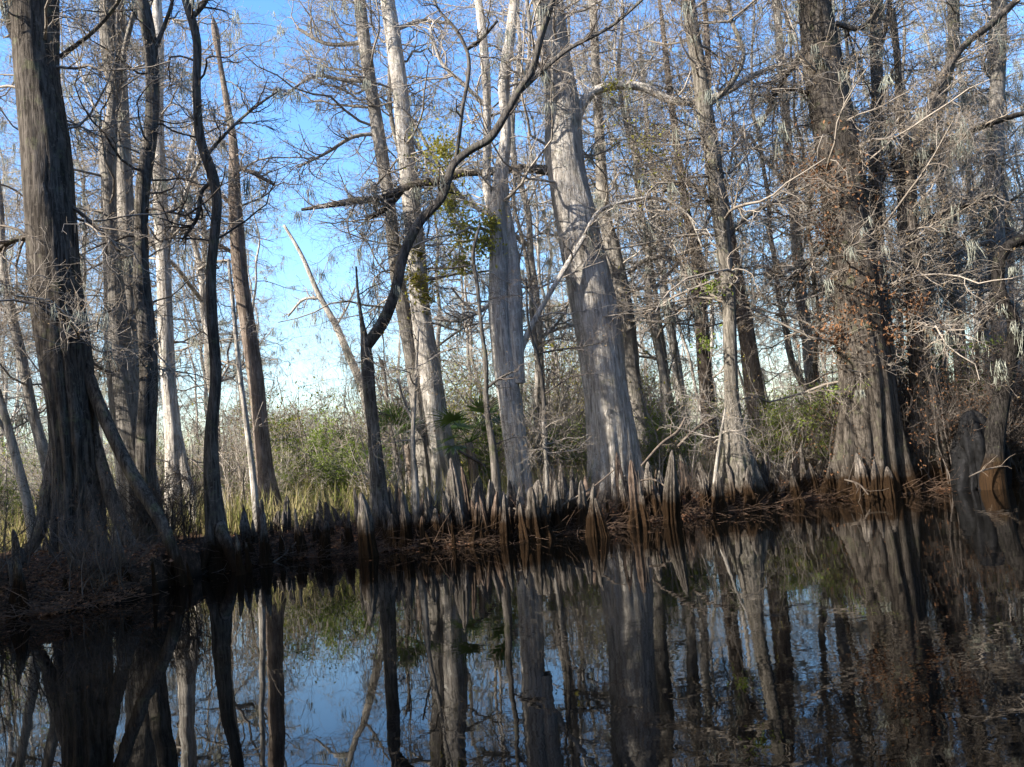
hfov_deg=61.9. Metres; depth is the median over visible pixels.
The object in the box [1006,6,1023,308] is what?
cypress tree
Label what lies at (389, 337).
cypress tree
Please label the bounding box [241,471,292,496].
shrub
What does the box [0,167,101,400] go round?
cypress tree
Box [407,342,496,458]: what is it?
shrub
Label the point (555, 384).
shrub
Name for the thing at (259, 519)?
cypress knee
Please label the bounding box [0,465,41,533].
shrub
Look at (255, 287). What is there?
cypress tree
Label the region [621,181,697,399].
cypress tree
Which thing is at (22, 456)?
shrub
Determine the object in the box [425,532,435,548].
cypress knee
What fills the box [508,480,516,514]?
cypress knee
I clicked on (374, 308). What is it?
cypress tree
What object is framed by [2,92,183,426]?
cypress tree
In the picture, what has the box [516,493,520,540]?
cypress knee
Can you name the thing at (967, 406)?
shrub
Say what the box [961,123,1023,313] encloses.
cypress tree
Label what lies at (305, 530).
cypress knee
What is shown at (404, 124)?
cypress tree
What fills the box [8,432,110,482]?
shrub
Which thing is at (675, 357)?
cypress tree
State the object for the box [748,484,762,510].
cypress knee
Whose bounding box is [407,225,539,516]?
sapling
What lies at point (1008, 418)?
shrub
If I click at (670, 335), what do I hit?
cypress tree
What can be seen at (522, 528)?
cypress knee
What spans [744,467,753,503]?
cypress knee
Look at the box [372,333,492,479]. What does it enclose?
shrub
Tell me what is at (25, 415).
cypress tree
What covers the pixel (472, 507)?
cypress knee
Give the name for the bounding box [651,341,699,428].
shrub
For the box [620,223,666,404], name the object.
cypress tree
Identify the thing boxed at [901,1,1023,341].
cypress tree
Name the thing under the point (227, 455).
shrub
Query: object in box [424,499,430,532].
cypress knee
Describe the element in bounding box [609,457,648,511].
shrub
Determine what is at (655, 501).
cypress knee
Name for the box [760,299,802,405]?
cypress tree
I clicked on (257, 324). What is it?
cypress tree
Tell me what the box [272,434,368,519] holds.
shrub
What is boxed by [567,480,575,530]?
cypress knee
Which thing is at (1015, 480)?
cypress knee
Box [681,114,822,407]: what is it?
cypress tree
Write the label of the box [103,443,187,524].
shrub
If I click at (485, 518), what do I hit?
cypress knee
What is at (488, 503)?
cypress knee
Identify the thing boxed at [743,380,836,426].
shrub
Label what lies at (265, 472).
cypress tree
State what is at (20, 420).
cypress tree
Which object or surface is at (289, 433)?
shrub
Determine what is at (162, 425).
shrub
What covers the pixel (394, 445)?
sapling
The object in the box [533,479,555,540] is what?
cypress knee
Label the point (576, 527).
cypress knee
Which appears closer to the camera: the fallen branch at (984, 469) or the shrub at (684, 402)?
the fallen branch at (984, 469)
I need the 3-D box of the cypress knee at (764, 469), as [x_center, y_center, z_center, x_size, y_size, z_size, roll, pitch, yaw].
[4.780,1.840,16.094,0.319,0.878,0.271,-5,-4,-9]
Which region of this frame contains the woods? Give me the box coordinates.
[0,313,971,488]
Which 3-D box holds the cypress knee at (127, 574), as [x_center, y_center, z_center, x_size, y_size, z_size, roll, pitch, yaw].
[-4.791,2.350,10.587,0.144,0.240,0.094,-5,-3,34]
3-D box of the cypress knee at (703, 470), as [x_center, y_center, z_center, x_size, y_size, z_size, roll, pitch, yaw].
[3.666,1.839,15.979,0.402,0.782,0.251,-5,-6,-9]
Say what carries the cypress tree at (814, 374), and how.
on the ground at (191, 557)
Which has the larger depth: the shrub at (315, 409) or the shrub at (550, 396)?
the shrub at (315, 409)
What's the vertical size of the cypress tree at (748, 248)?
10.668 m
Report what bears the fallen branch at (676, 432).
on the fallen branch at (685, 438)
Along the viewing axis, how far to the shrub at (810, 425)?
17.35 m
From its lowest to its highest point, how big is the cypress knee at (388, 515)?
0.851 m
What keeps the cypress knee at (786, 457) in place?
on the ground at (191, 557)
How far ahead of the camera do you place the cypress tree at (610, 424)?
16.59 m
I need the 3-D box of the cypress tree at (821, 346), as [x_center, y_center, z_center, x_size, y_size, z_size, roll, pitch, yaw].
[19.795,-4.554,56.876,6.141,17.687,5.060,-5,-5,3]
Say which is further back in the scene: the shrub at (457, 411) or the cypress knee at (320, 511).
the shrub at (457, 411)
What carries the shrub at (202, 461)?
on the ground at (191, 557)
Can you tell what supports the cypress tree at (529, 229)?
on the ground at (191, 557)
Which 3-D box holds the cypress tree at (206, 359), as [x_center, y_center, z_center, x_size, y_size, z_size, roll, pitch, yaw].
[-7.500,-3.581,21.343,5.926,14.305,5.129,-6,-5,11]
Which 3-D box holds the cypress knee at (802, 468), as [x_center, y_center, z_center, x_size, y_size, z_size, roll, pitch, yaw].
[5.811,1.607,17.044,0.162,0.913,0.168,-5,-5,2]
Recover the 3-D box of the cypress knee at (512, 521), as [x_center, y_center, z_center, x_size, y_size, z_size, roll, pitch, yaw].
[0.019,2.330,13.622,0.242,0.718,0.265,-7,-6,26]
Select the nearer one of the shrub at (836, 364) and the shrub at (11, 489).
the shrub at (11, 489)
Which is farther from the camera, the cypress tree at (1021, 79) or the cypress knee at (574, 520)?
the cypress tree at (1021, 79)
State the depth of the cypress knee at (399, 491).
15.46 m
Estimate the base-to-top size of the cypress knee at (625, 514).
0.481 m
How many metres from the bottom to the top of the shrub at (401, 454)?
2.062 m
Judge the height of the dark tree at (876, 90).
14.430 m
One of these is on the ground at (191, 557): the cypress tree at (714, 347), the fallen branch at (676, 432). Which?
the cypress tree at (714, 347)
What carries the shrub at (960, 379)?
on the ground at (191, 557)
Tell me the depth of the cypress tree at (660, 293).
32.94 m
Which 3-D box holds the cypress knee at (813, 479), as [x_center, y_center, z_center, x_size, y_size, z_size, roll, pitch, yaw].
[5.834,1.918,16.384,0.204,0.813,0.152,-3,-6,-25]
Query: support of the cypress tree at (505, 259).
on the ground at (191, 557)
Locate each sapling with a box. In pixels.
[166,258,263,529]
[351,345,410,490]
[352,306,477,537]
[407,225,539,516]
[469,256,623,497]
[503,388,603,493]
[654,372,787,506]
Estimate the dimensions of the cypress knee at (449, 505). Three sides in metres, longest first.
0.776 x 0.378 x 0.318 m
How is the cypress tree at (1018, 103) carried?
on the ground at (191, 557)
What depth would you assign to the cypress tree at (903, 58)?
22.76 m
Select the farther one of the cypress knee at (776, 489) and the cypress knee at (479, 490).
the cypress knee at (776, 489)
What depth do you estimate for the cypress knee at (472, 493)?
14.26 m
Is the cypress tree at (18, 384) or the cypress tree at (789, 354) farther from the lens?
the cypress tree at (18, 384)
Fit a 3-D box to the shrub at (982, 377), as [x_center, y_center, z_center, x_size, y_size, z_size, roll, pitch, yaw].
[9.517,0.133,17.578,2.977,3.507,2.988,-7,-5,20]
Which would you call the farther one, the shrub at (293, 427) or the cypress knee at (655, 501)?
the shrub at (293, 427)
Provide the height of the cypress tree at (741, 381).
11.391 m
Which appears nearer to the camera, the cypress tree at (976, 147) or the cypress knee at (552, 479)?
the cypress knee at (552, 479)
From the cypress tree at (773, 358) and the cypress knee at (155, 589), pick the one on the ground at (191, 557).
the cypress tree at (773, 358)
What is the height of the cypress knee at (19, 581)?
0.745 m
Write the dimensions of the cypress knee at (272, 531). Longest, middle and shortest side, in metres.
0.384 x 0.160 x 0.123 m
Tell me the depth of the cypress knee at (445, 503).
13.77 m
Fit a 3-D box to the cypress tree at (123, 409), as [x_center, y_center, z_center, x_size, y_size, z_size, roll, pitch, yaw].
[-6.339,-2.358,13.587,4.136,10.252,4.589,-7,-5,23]
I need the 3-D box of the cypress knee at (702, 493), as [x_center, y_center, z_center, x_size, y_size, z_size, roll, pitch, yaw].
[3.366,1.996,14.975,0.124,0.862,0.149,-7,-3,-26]
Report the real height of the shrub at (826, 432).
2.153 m
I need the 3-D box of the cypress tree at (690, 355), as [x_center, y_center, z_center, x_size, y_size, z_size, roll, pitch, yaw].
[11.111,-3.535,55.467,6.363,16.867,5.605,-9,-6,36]
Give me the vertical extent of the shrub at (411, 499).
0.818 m
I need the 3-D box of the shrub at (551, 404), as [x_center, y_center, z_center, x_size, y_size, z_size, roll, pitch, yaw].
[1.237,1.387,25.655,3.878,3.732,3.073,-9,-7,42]
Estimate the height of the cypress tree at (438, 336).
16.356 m
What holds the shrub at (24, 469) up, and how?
on the ground at (191, 557)
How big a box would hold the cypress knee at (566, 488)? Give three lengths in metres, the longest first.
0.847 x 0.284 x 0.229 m
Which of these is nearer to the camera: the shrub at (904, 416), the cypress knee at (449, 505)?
the cypress knee at (449, 505)
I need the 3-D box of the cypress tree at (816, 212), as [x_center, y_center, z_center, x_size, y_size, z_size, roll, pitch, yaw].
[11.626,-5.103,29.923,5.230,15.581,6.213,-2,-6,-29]
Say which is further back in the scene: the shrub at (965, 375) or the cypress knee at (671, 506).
the shrub at (965, 375)
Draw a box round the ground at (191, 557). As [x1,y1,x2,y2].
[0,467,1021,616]
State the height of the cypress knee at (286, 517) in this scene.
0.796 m
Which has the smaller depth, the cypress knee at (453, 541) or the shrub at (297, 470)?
the cypress knee at (453, 541)
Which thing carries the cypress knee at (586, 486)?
on the ground at (191, 557)
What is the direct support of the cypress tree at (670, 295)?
on the ground at (191, 557)
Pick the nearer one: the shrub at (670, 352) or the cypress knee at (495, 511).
the cypress knee at (495, 511)
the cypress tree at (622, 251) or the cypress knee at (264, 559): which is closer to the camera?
the cypress knee at (264, 559)
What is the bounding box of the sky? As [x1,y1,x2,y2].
[0,0,1023,491]
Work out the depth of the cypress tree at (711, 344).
33.16 m
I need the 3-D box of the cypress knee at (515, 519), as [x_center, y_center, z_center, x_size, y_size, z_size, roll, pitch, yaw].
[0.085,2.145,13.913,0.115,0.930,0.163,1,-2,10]
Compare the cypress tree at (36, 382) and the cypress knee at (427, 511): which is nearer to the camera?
the cypress knee at (427, 511)
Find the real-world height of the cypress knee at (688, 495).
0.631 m
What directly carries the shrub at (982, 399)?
on the ground at (191, 557)
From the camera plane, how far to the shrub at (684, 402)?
19.58 m
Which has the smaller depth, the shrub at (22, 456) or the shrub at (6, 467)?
the shrub at (6, 467)
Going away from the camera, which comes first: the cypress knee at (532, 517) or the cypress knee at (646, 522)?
the cypress knee at (532, 517)
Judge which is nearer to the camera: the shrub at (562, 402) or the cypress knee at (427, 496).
the cypress knee at (427, 496)
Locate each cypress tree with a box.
[0,0,208,585]
[0,0,250,352]
[0,0,255,523]
[0,0,262,430]
[0,20,102,354]
[0,29,72,384]
[0,44,44,421]
[0,126,45,418]
[0,138,107,480]
[0,155,41,477]
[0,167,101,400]
[0,314,46,488]
[1,0,182,416]
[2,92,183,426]
[7,331,42,487]
[7,354,47,460]
[7,363,36,475]
[9,332,46,471]
[10,281,88,444]
[17,0,229,508]
[28,352,46,428]
[37,248,102,402]
[60,0,329,518]
[62,0,286,533]
[81,234,103,440]
[86,255,113,459]
[96,0,310,456]
[98,80,245,450]
[148,7,340,518]
[153,181,277,431]
[154,299,178,444]
[155,292,204,466]
[172,131,339,445]
[202,249,283,421]
[211,174,309,399]
[218,238,313,456]
[221,341,268,440]
[228,274,283,456]
[232,0,514,501]
[270,0,555,510]
[278,0,559,359]
[278,0,793,502]
[283,302,341,430]
[287,295,347,427]
[293,114,440,441]
[353,241,446,397]
[354,0,659,479]
[358,101,532,390]
[364,0,726,509]
[370,217,455,403]
[426,229,489,409]
[427,159,494,462]
[430,3,576,470]
[430,180,498,415]
[434,0,635,428]
[440,239,491,396]
[470,0,787,465]
[477,121,577,404]
[479,0,693,359]
[490,0,667,333]
[511,104,566,400]
[519,151,573,409]
[521,0,747,451]
[524,0,783,446]
[527,0,765,413]
[527,35,639,402]
[528,282,570,371]
[529,30,695,365]
[541,122,648,352]
[544,254,581,403]
[547,0,874,507]
[553,0,713,360]
[559,176,660,406]
[566,197,648,381]
[584,0,728,451]
[600,78,719,396]
[603,0,707,439]
[607,97,722,360]
[609,0,820,467]
[620,177,698,368]
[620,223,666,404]
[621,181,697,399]
[625,9,727,448]
[630,0,788,325]
[646,211,722,377]
[652,0,1023,498]
[653,34,812,427]
[664,209,758,401]
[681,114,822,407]
[682,0,870,425]
[682,259,740,383]
[683,0,828,399]
[686,0,961,417]
[689,118,754,412]
[708,114,778,364]
[709,308,743,411]
[715,1,895,375]
[715,193,782,404]
[715,249,780,394]
[721,0,937,359]
[730,49,865,351]
[736,237,800,396]
[742,103,837,388]
[751,0,1023,388]
[754,214,837,384]
[754,284,801,399]
[755,0,1023,488]
[755,34,937,320]
[756,0,943,367]
[756,211,837,382]
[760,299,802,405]
[762,63,835,386]
[771,196,897,395]
[777,221,834,388]
[783,0,1003,402]
[783,12,939,377]
[823,0,1023,390]
[836,0,1023,387]
[838,0,1023,393]
[853,0,1023,358]
[864,0,1023,388]
[884,204,940,403]
[886,0,1023,405]
[890,11,1023,362]
[897,144,980,385]
[901,0,1023,353]
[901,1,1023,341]
[912,0,1023,304]
[917,13,1023,351]
[924,110,981,374]
[924,148,1022,371]
[933,41,1023,320]
[934,156,984,360]
[949,62,1023,330]
[950,109,1023,370]
[959,146,1023,358]
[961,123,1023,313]
[978,112,1023,297]
[1005,117,1023,293]
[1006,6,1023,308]
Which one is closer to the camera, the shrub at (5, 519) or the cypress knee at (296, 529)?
the shrub at (5, 519)
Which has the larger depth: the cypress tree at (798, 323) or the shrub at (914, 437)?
the cypress tree at (798, 323)
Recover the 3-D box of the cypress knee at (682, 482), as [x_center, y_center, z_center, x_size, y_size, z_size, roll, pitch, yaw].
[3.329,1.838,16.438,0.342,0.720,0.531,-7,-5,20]
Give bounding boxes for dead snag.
[271,224,384,421]
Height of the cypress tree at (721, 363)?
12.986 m
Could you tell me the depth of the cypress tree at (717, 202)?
16.02 m
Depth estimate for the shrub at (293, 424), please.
25.86 m
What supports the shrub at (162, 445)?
on the ground at (191, 557)
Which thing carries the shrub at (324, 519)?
on the ground at (191, 557)
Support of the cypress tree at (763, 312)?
on the ground at (191, 557)
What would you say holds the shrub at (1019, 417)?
on the ground at (191, 557)
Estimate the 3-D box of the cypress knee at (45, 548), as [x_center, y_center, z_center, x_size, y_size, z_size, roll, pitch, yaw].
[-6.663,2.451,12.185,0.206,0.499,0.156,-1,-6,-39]
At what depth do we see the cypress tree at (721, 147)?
22.08 m
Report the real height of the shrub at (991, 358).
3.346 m
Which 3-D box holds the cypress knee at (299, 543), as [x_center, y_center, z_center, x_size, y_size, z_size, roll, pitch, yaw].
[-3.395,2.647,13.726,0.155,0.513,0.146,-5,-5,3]
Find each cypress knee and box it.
[5,558,29,618]
[6,560,13,580]
[11,529,27,567]
[41,539,48,552]
[62,575,67,594]
[111,527,131,568]
[121,564,132,581]
[151,556,158,595]
[235,533,245,575]
[239,510,250,540]
[251,519,258,544]
[256,507,261,535]
[258,512,271,565]
[259,499,263,516]
[269,521,273,536]
[273,511,281,529]
[278,495,290,532]
[278,535,283,560]
[279,525,285,556]
[294,507,299,553]
[296,529,307,558]
[296,532,304,557]
[303,519,309,534]
[312,513,320,548]
[316,501,323,522]
[318,520,330,557]
[324,502,335,529]
[329,519,335,538]
[331,506,341,526]
[342,510,349,551]
[342,513,345,528]
[345,518,353,554]
[353,488,357,535]
[357,492,378,558]
[382,514,398,551]
[382,515,386,542]
[386,505,397,550]
[387,487,392,514]
[390,493,400,537]
[395,483,398,513]
[397,492,413,549]
[397,499,400,522]
[398,488,411,515]
[415,493,422,540]
[417,507,420,537]
[417,516,427,549]
[423,487,434,525]
[423,510,429,533]
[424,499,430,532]
[424,512,428,535]
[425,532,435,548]
[430,508,440,547]
[440,495,454,533]
[441,493,453,540]
[445,467,453,524]
[445,510,450,543]
[449,458,463,534]
[451,520,456,546]
[455,494,467,542]
[461,466,471,521]
[462,493,471,534]
[468,502,480,545]
[470,482,475,507]
[471,500,474,527]
[474,475,489,531]
[477,518,486,543]
[479,495,494,542]
[485,480,491,520]
[490,491,498,534]
[497,507,500,541]
[500,493,512,543]
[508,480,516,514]
[508,507,516,540]
[514,487,519,525]
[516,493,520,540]
[518,503,533,541]
[525,487,546,540]
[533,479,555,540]
[542,467,550,491]
[544,494,550,522]
[547,491,554,532]
[551,465,554,493]
[551,480,562,528]
[554,508,562,536]
[558,464,567,507]
[561,491,568,531]
[563,475,567,494]
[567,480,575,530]
[570,468,576,509]
[573,513,575,530]
[575,514,578,532]
[577,480,587,533]
[584,476,589,508]
[585,483,599,537]
[594,498,609,537]
[605,496,613,524]
[615,451,629,509]
[615,488,619,510]
[619,473,628,520]
[622,509,626,526]
[624,475,629,501]
[627,460,641,527]
[637,471,651,526]
[643,462,656,515]
[652,484,658,521]
[656,492,662,521]
[657,470,663,487]
[657,475,662,501]
[662,450,682,523]
[677,454,692,492]
[679,485,682,514]
[680,460,694,494]
[685,478,692,506]
[695,462,699,492]
[696,462,707,494]
[697,474,708,514]
[702,472,710,503]
[702,479,710,509]
[707,469,712,494]
[710,472,728,516]
[712,487,716,516]
[726,463,741,508]
[743,478,744,496]
[743,492,753,512]
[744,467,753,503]
[748,440,760,469]
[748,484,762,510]
[761,459,773,497]
[767,452,774,493]
[767,469,773,496]
[774,479,781,503]
[778,449,791,482]
[785,487,788,504]
[786,458,804,492]
[789,468,804,504]
[799,441,805,477]
[801,468,811,493]
[809,463,819,496]
[813,460,824,477]
[826,466,836,497]
[849,453,870,499]
[868,458,883,499]
[881,466,898,498]
[899,472,913,494]
[1010,462,1021,484]
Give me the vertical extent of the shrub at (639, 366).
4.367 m
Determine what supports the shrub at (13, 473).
on the ground at (191, 557)
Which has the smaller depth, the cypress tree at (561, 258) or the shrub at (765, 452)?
the shrub at (765, 452)
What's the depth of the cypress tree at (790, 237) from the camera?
33.85 m
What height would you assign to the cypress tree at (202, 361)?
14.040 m
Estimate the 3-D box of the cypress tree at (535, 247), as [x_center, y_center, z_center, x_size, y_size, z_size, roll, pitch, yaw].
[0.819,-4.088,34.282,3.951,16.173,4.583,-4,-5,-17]
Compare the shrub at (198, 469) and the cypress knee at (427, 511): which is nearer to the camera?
the cypress knee at (427, 511)
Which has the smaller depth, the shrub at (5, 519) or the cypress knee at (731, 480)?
the shrub at (5, 519)
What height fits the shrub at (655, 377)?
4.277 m
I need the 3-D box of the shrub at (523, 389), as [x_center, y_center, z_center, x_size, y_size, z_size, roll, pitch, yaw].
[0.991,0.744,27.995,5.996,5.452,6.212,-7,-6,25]
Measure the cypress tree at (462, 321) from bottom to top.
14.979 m
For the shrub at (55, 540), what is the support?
on the ground at (191, 557)
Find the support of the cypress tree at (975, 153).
on the ground at (191, 557)
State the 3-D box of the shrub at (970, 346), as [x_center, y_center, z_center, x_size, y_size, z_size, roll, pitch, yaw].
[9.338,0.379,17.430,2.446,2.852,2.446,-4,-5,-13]
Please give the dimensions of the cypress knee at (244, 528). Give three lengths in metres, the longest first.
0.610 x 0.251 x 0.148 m
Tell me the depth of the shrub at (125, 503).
12.85 m
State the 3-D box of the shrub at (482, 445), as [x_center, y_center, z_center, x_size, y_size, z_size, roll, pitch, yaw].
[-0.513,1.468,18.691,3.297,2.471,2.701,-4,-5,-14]
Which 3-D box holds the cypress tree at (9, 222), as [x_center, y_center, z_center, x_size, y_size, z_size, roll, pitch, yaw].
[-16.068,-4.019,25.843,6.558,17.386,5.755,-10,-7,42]
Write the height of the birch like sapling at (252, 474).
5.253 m
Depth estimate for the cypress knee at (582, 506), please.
13.88 m
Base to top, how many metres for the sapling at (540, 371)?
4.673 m
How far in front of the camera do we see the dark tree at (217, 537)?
13.29 m
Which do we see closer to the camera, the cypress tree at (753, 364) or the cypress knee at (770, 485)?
the cypress knee at (770, 485)
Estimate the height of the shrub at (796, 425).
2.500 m
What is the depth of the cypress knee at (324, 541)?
13.58 m
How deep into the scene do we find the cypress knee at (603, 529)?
12.86 m
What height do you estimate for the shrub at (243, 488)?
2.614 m
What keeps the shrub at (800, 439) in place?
on the ground at (191, 557)
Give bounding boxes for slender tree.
[0,19,174,532]
[0,261,47,554]
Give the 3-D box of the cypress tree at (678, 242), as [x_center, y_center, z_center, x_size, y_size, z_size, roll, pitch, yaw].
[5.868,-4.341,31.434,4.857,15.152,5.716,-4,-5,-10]
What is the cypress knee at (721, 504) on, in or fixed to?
on the ground at (191, 557)
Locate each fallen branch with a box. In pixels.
[273,536,295,561]
[458,450,487,479]
[562,470,614,505]
[623,469,663,487]
[640,416,693,466]
[676,415,718,447]
[844,479,888,501]
[969,456,1011,476]
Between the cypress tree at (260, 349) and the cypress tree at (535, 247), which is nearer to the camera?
the cypress tree at (535, 247)
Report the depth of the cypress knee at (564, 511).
13.87 m
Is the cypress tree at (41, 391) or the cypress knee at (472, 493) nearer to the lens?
the cypress knee at (472, 493)
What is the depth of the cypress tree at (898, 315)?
25.17 m
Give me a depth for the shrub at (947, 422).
16.56 m
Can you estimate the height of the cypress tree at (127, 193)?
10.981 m
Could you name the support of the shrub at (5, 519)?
on the ground at (191, 557)
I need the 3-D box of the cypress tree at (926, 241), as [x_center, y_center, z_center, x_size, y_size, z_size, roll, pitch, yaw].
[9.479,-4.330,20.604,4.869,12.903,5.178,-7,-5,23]
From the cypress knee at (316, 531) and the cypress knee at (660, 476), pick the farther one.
the cypress knee at (660, 476)
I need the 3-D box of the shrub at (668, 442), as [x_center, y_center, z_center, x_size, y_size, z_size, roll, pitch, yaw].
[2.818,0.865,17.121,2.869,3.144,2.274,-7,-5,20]
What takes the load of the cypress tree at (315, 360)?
on the ground at (191, 557)
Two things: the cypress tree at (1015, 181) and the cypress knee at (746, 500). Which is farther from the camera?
the cypress tree at (1015, 181)
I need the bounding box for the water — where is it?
[0,482,1023,766]
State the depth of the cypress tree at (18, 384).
36.93 m
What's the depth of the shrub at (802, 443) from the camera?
17.24 m
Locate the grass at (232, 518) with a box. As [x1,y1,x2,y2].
[0,439,793,552]
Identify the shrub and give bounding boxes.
[0,392,42,499]
[0,417,36,516]
[0,426,164,535]
[0,431,72,584]
[0,434,37,494]
[0,435,46,535]
[0,445,40,534]
[0,446,38,535]
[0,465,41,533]
[0,472,62,585]
[2,433,41,488]
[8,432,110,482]
[9,425,137,569]
[16,442,114,534]
[35,467,180,596]
[45,481,160,589]
[60,503,130,596]
[99,429,231,483]
[103,388,249,485]
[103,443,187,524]
[104,447,167,547]
[106,413,199,470]
[107,439,203,540]
[113,419,204,541]
[114,458,197,534]
[115,418,222,544]
[148,447,204,541]
[156,364,290,496]
[156,390,241,495]
[156,438,232,490]
[157,429,254,499]
[181,402,298,524]
[184,421,253,500]
[186,391,302,476]
[191,451,224,498]
[192,326,460,494]
[219,359,360,510]
[220,375,360,501]
[221,436,319,504]
[224,430,284,503]
[228,382,342,480]
[230,392,320,468]
[230,410,341,500]
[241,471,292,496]
[241,500,282,532]
[266,377,361,457]
[266,396,321,497]
[268,409,342,465]
[269,350,380,514]
[270,383,379,497]
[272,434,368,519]
[279,408,387,458]
[279,423,368,518]
[280,417,347,493]
[295,473,351,539]
[296,385,387,478]
[298,408,382,513]
[308,493,353,524]
[311,493,338,531]
[322,359,446,484]
[325,363,454,505]
[337,440,404,492]
[344,333,410,480]
[344,428,396,483]
[366,478,400,520]
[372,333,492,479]
[377,367,472,441]
[384,429,410,480]
[385,347,492,456]
[387,352,482,472]
[396,482,423,514]
[399,482,441,510]
[407,319,583,484]
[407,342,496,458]
[422,414,526,495]
[438,341,585,493]
[439,303,656,459]
[441,339,468,408]
[442,356,525,441]
[444,357,582,443]
[450,364,535,492]
[452,419,538,485]
[454,403,522,483]
[462,352,586,468]
[469,268,689,463]
[472,356,582,425]
[489,379,583,423]
[496,466,559,509]
[524,341,583,438]
[524,454,572,506]
[524,461,554,500]
[525,352,584,434]
[525,400,586,486]
[526,415,586,480]
[533,303,657,456]
[550,352,690,427]
[551,454,606,493]
[565,313,716,438]
[565,457,612,510]
[567,360,655,402]
[568,341,689,470]
[575,340,698,426]
[592,465,627,515]
[608,451,656,494]
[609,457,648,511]
[630,349,719,491]
[633,362,762,465]
[635,409,683,482]
[636,395,723,483]
[637,391,719,461]
[642,373,697,419]
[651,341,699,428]
[656,399,694,450]
[659,344,796,428]
[667,440,719,496]
[677,335,808,463]
[677,454,707,497]
[678,413,723,469]
[680,453,718,487]
[695,460,721,492]
[714,398,805,478]
[722,388,810,475]
[741,396,806,444]
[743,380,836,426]
[746,397,822,480]
[750,392,878,483]
[751,437,802,501]
[754,365,835,467]
[756,455,787,498]
[760,377,837,460]
[765,405,833,474]
[772,326,838,448]
[774,404,829,472]
[775,340,901,419]
[776,381,869,461]
[776,403,832,464]
[779,379,838,467]
[783,325,924,445]
[788,398,845,475]
[791,334,905,396]
[792,369,837,455]
[799,363,837,405]
[800,348,953,429]
[805,364,863,462]
[813,382,965,468]
[814,362,965,435]
[818,348,989,485]
[891,302,1023,440]
[892,343,1023,451]
[896,335,1022,435]
[896,341,1022,483]
[896,378,991,440]
[897,343,990,420]
[900,367,955,429]
[900,405,930,466]
[902,331,1023,463]
[903,329,1023,442]
[903,346,994,459]
[904,324,1023,423]
[904,381,1023,483]
[906,330,1023,434]
[924,375,971,468]
[936,388,1018,437]
[937,351,1023,460]
[937,359,1023,438]
[944,361,1023,479]
[949,375,1023,472]
[955,371,1023,473]
[967,334,1023,477]
[968,326,1023,420]
[977,316,1023,421]
[984,317,1023,430]
[985,324,1023,473]
[1008,367,1023,472]
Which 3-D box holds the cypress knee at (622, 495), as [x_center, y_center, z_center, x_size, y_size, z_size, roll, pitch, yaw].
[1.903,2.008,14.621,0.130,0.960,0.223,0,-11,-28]
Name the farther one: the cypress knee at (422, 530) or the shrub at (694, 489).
the shrub at (694, 489)
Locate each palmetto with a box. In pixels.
[355,400,424,498]
[423,393,503,496]
[450,407,474,444]
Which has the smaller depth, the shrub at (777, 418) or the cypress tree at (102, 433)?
the shrub at (777, 418)
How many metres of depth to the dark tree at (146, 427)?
13.34 m
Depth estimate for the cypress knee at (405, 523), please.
13.61 m
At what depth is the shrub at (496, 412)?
20.44 m
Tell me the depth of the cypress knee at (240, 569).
12.01 m
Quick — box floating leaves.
[7,492,956,631]
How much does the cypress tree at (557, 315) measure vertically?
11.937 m
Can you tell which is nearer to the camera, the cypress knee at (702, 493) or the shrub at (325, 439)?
the cypress knee at (702, 493)
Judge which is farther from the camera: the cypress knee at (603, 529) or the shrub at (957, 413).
the shrub at (957, 413)
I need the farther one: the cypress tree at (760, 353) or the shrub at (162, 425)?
the cypress tree at (760, 353)
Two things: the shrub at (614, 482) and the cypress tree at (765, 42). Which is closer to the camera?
the shrub at (614, 482)
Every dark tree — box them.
[25,0,277,543]
[145,0,304,572]
[353,0,642,541]
[581,0,795,469]
[762,0,1004,410]
[940,191,1023,489]
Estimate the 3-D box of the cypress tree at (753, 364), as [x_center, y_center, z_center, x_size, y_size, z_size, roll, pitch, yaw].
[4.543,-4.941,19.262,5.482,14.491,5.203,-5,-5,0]
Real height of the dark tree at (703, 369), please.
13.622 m
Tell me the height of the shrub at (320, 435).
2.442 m
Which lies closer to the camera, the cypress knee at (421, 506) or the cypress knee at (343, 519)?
the cypress knee at (421, 506)
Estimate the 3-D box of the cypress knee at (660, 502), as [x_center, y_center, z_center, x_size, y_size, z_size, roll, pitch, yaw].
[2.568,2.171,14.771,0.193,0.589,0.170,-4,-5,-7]
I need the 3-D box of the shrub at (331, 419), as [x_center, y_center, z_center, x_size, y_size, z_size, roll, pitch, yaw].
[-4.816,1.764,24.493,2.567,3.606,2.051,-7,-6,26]
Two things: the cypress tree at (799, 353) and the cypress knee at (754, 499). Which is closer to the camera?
the cypress knee at (754, 499)
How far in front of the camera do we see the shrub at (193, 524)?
13.09 m
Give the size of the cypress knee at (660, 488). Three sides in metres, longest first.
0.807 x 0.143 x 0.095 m
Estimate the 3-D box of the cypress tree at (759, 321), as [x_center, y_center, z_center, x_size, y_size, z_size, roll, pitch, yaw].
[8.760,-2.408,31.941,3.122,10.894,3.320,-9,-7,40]
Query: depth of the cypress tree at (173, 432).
16.18 m
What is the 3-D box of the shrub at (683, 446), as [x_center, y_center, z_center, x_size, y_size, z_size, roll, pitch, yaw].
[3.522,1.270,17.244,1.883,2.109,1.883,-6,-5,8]
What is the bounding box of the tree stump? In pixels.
[949,410,1011,490]
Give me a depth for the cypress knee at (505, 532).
13.36 m
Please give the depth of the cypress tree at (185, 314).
19.07 m

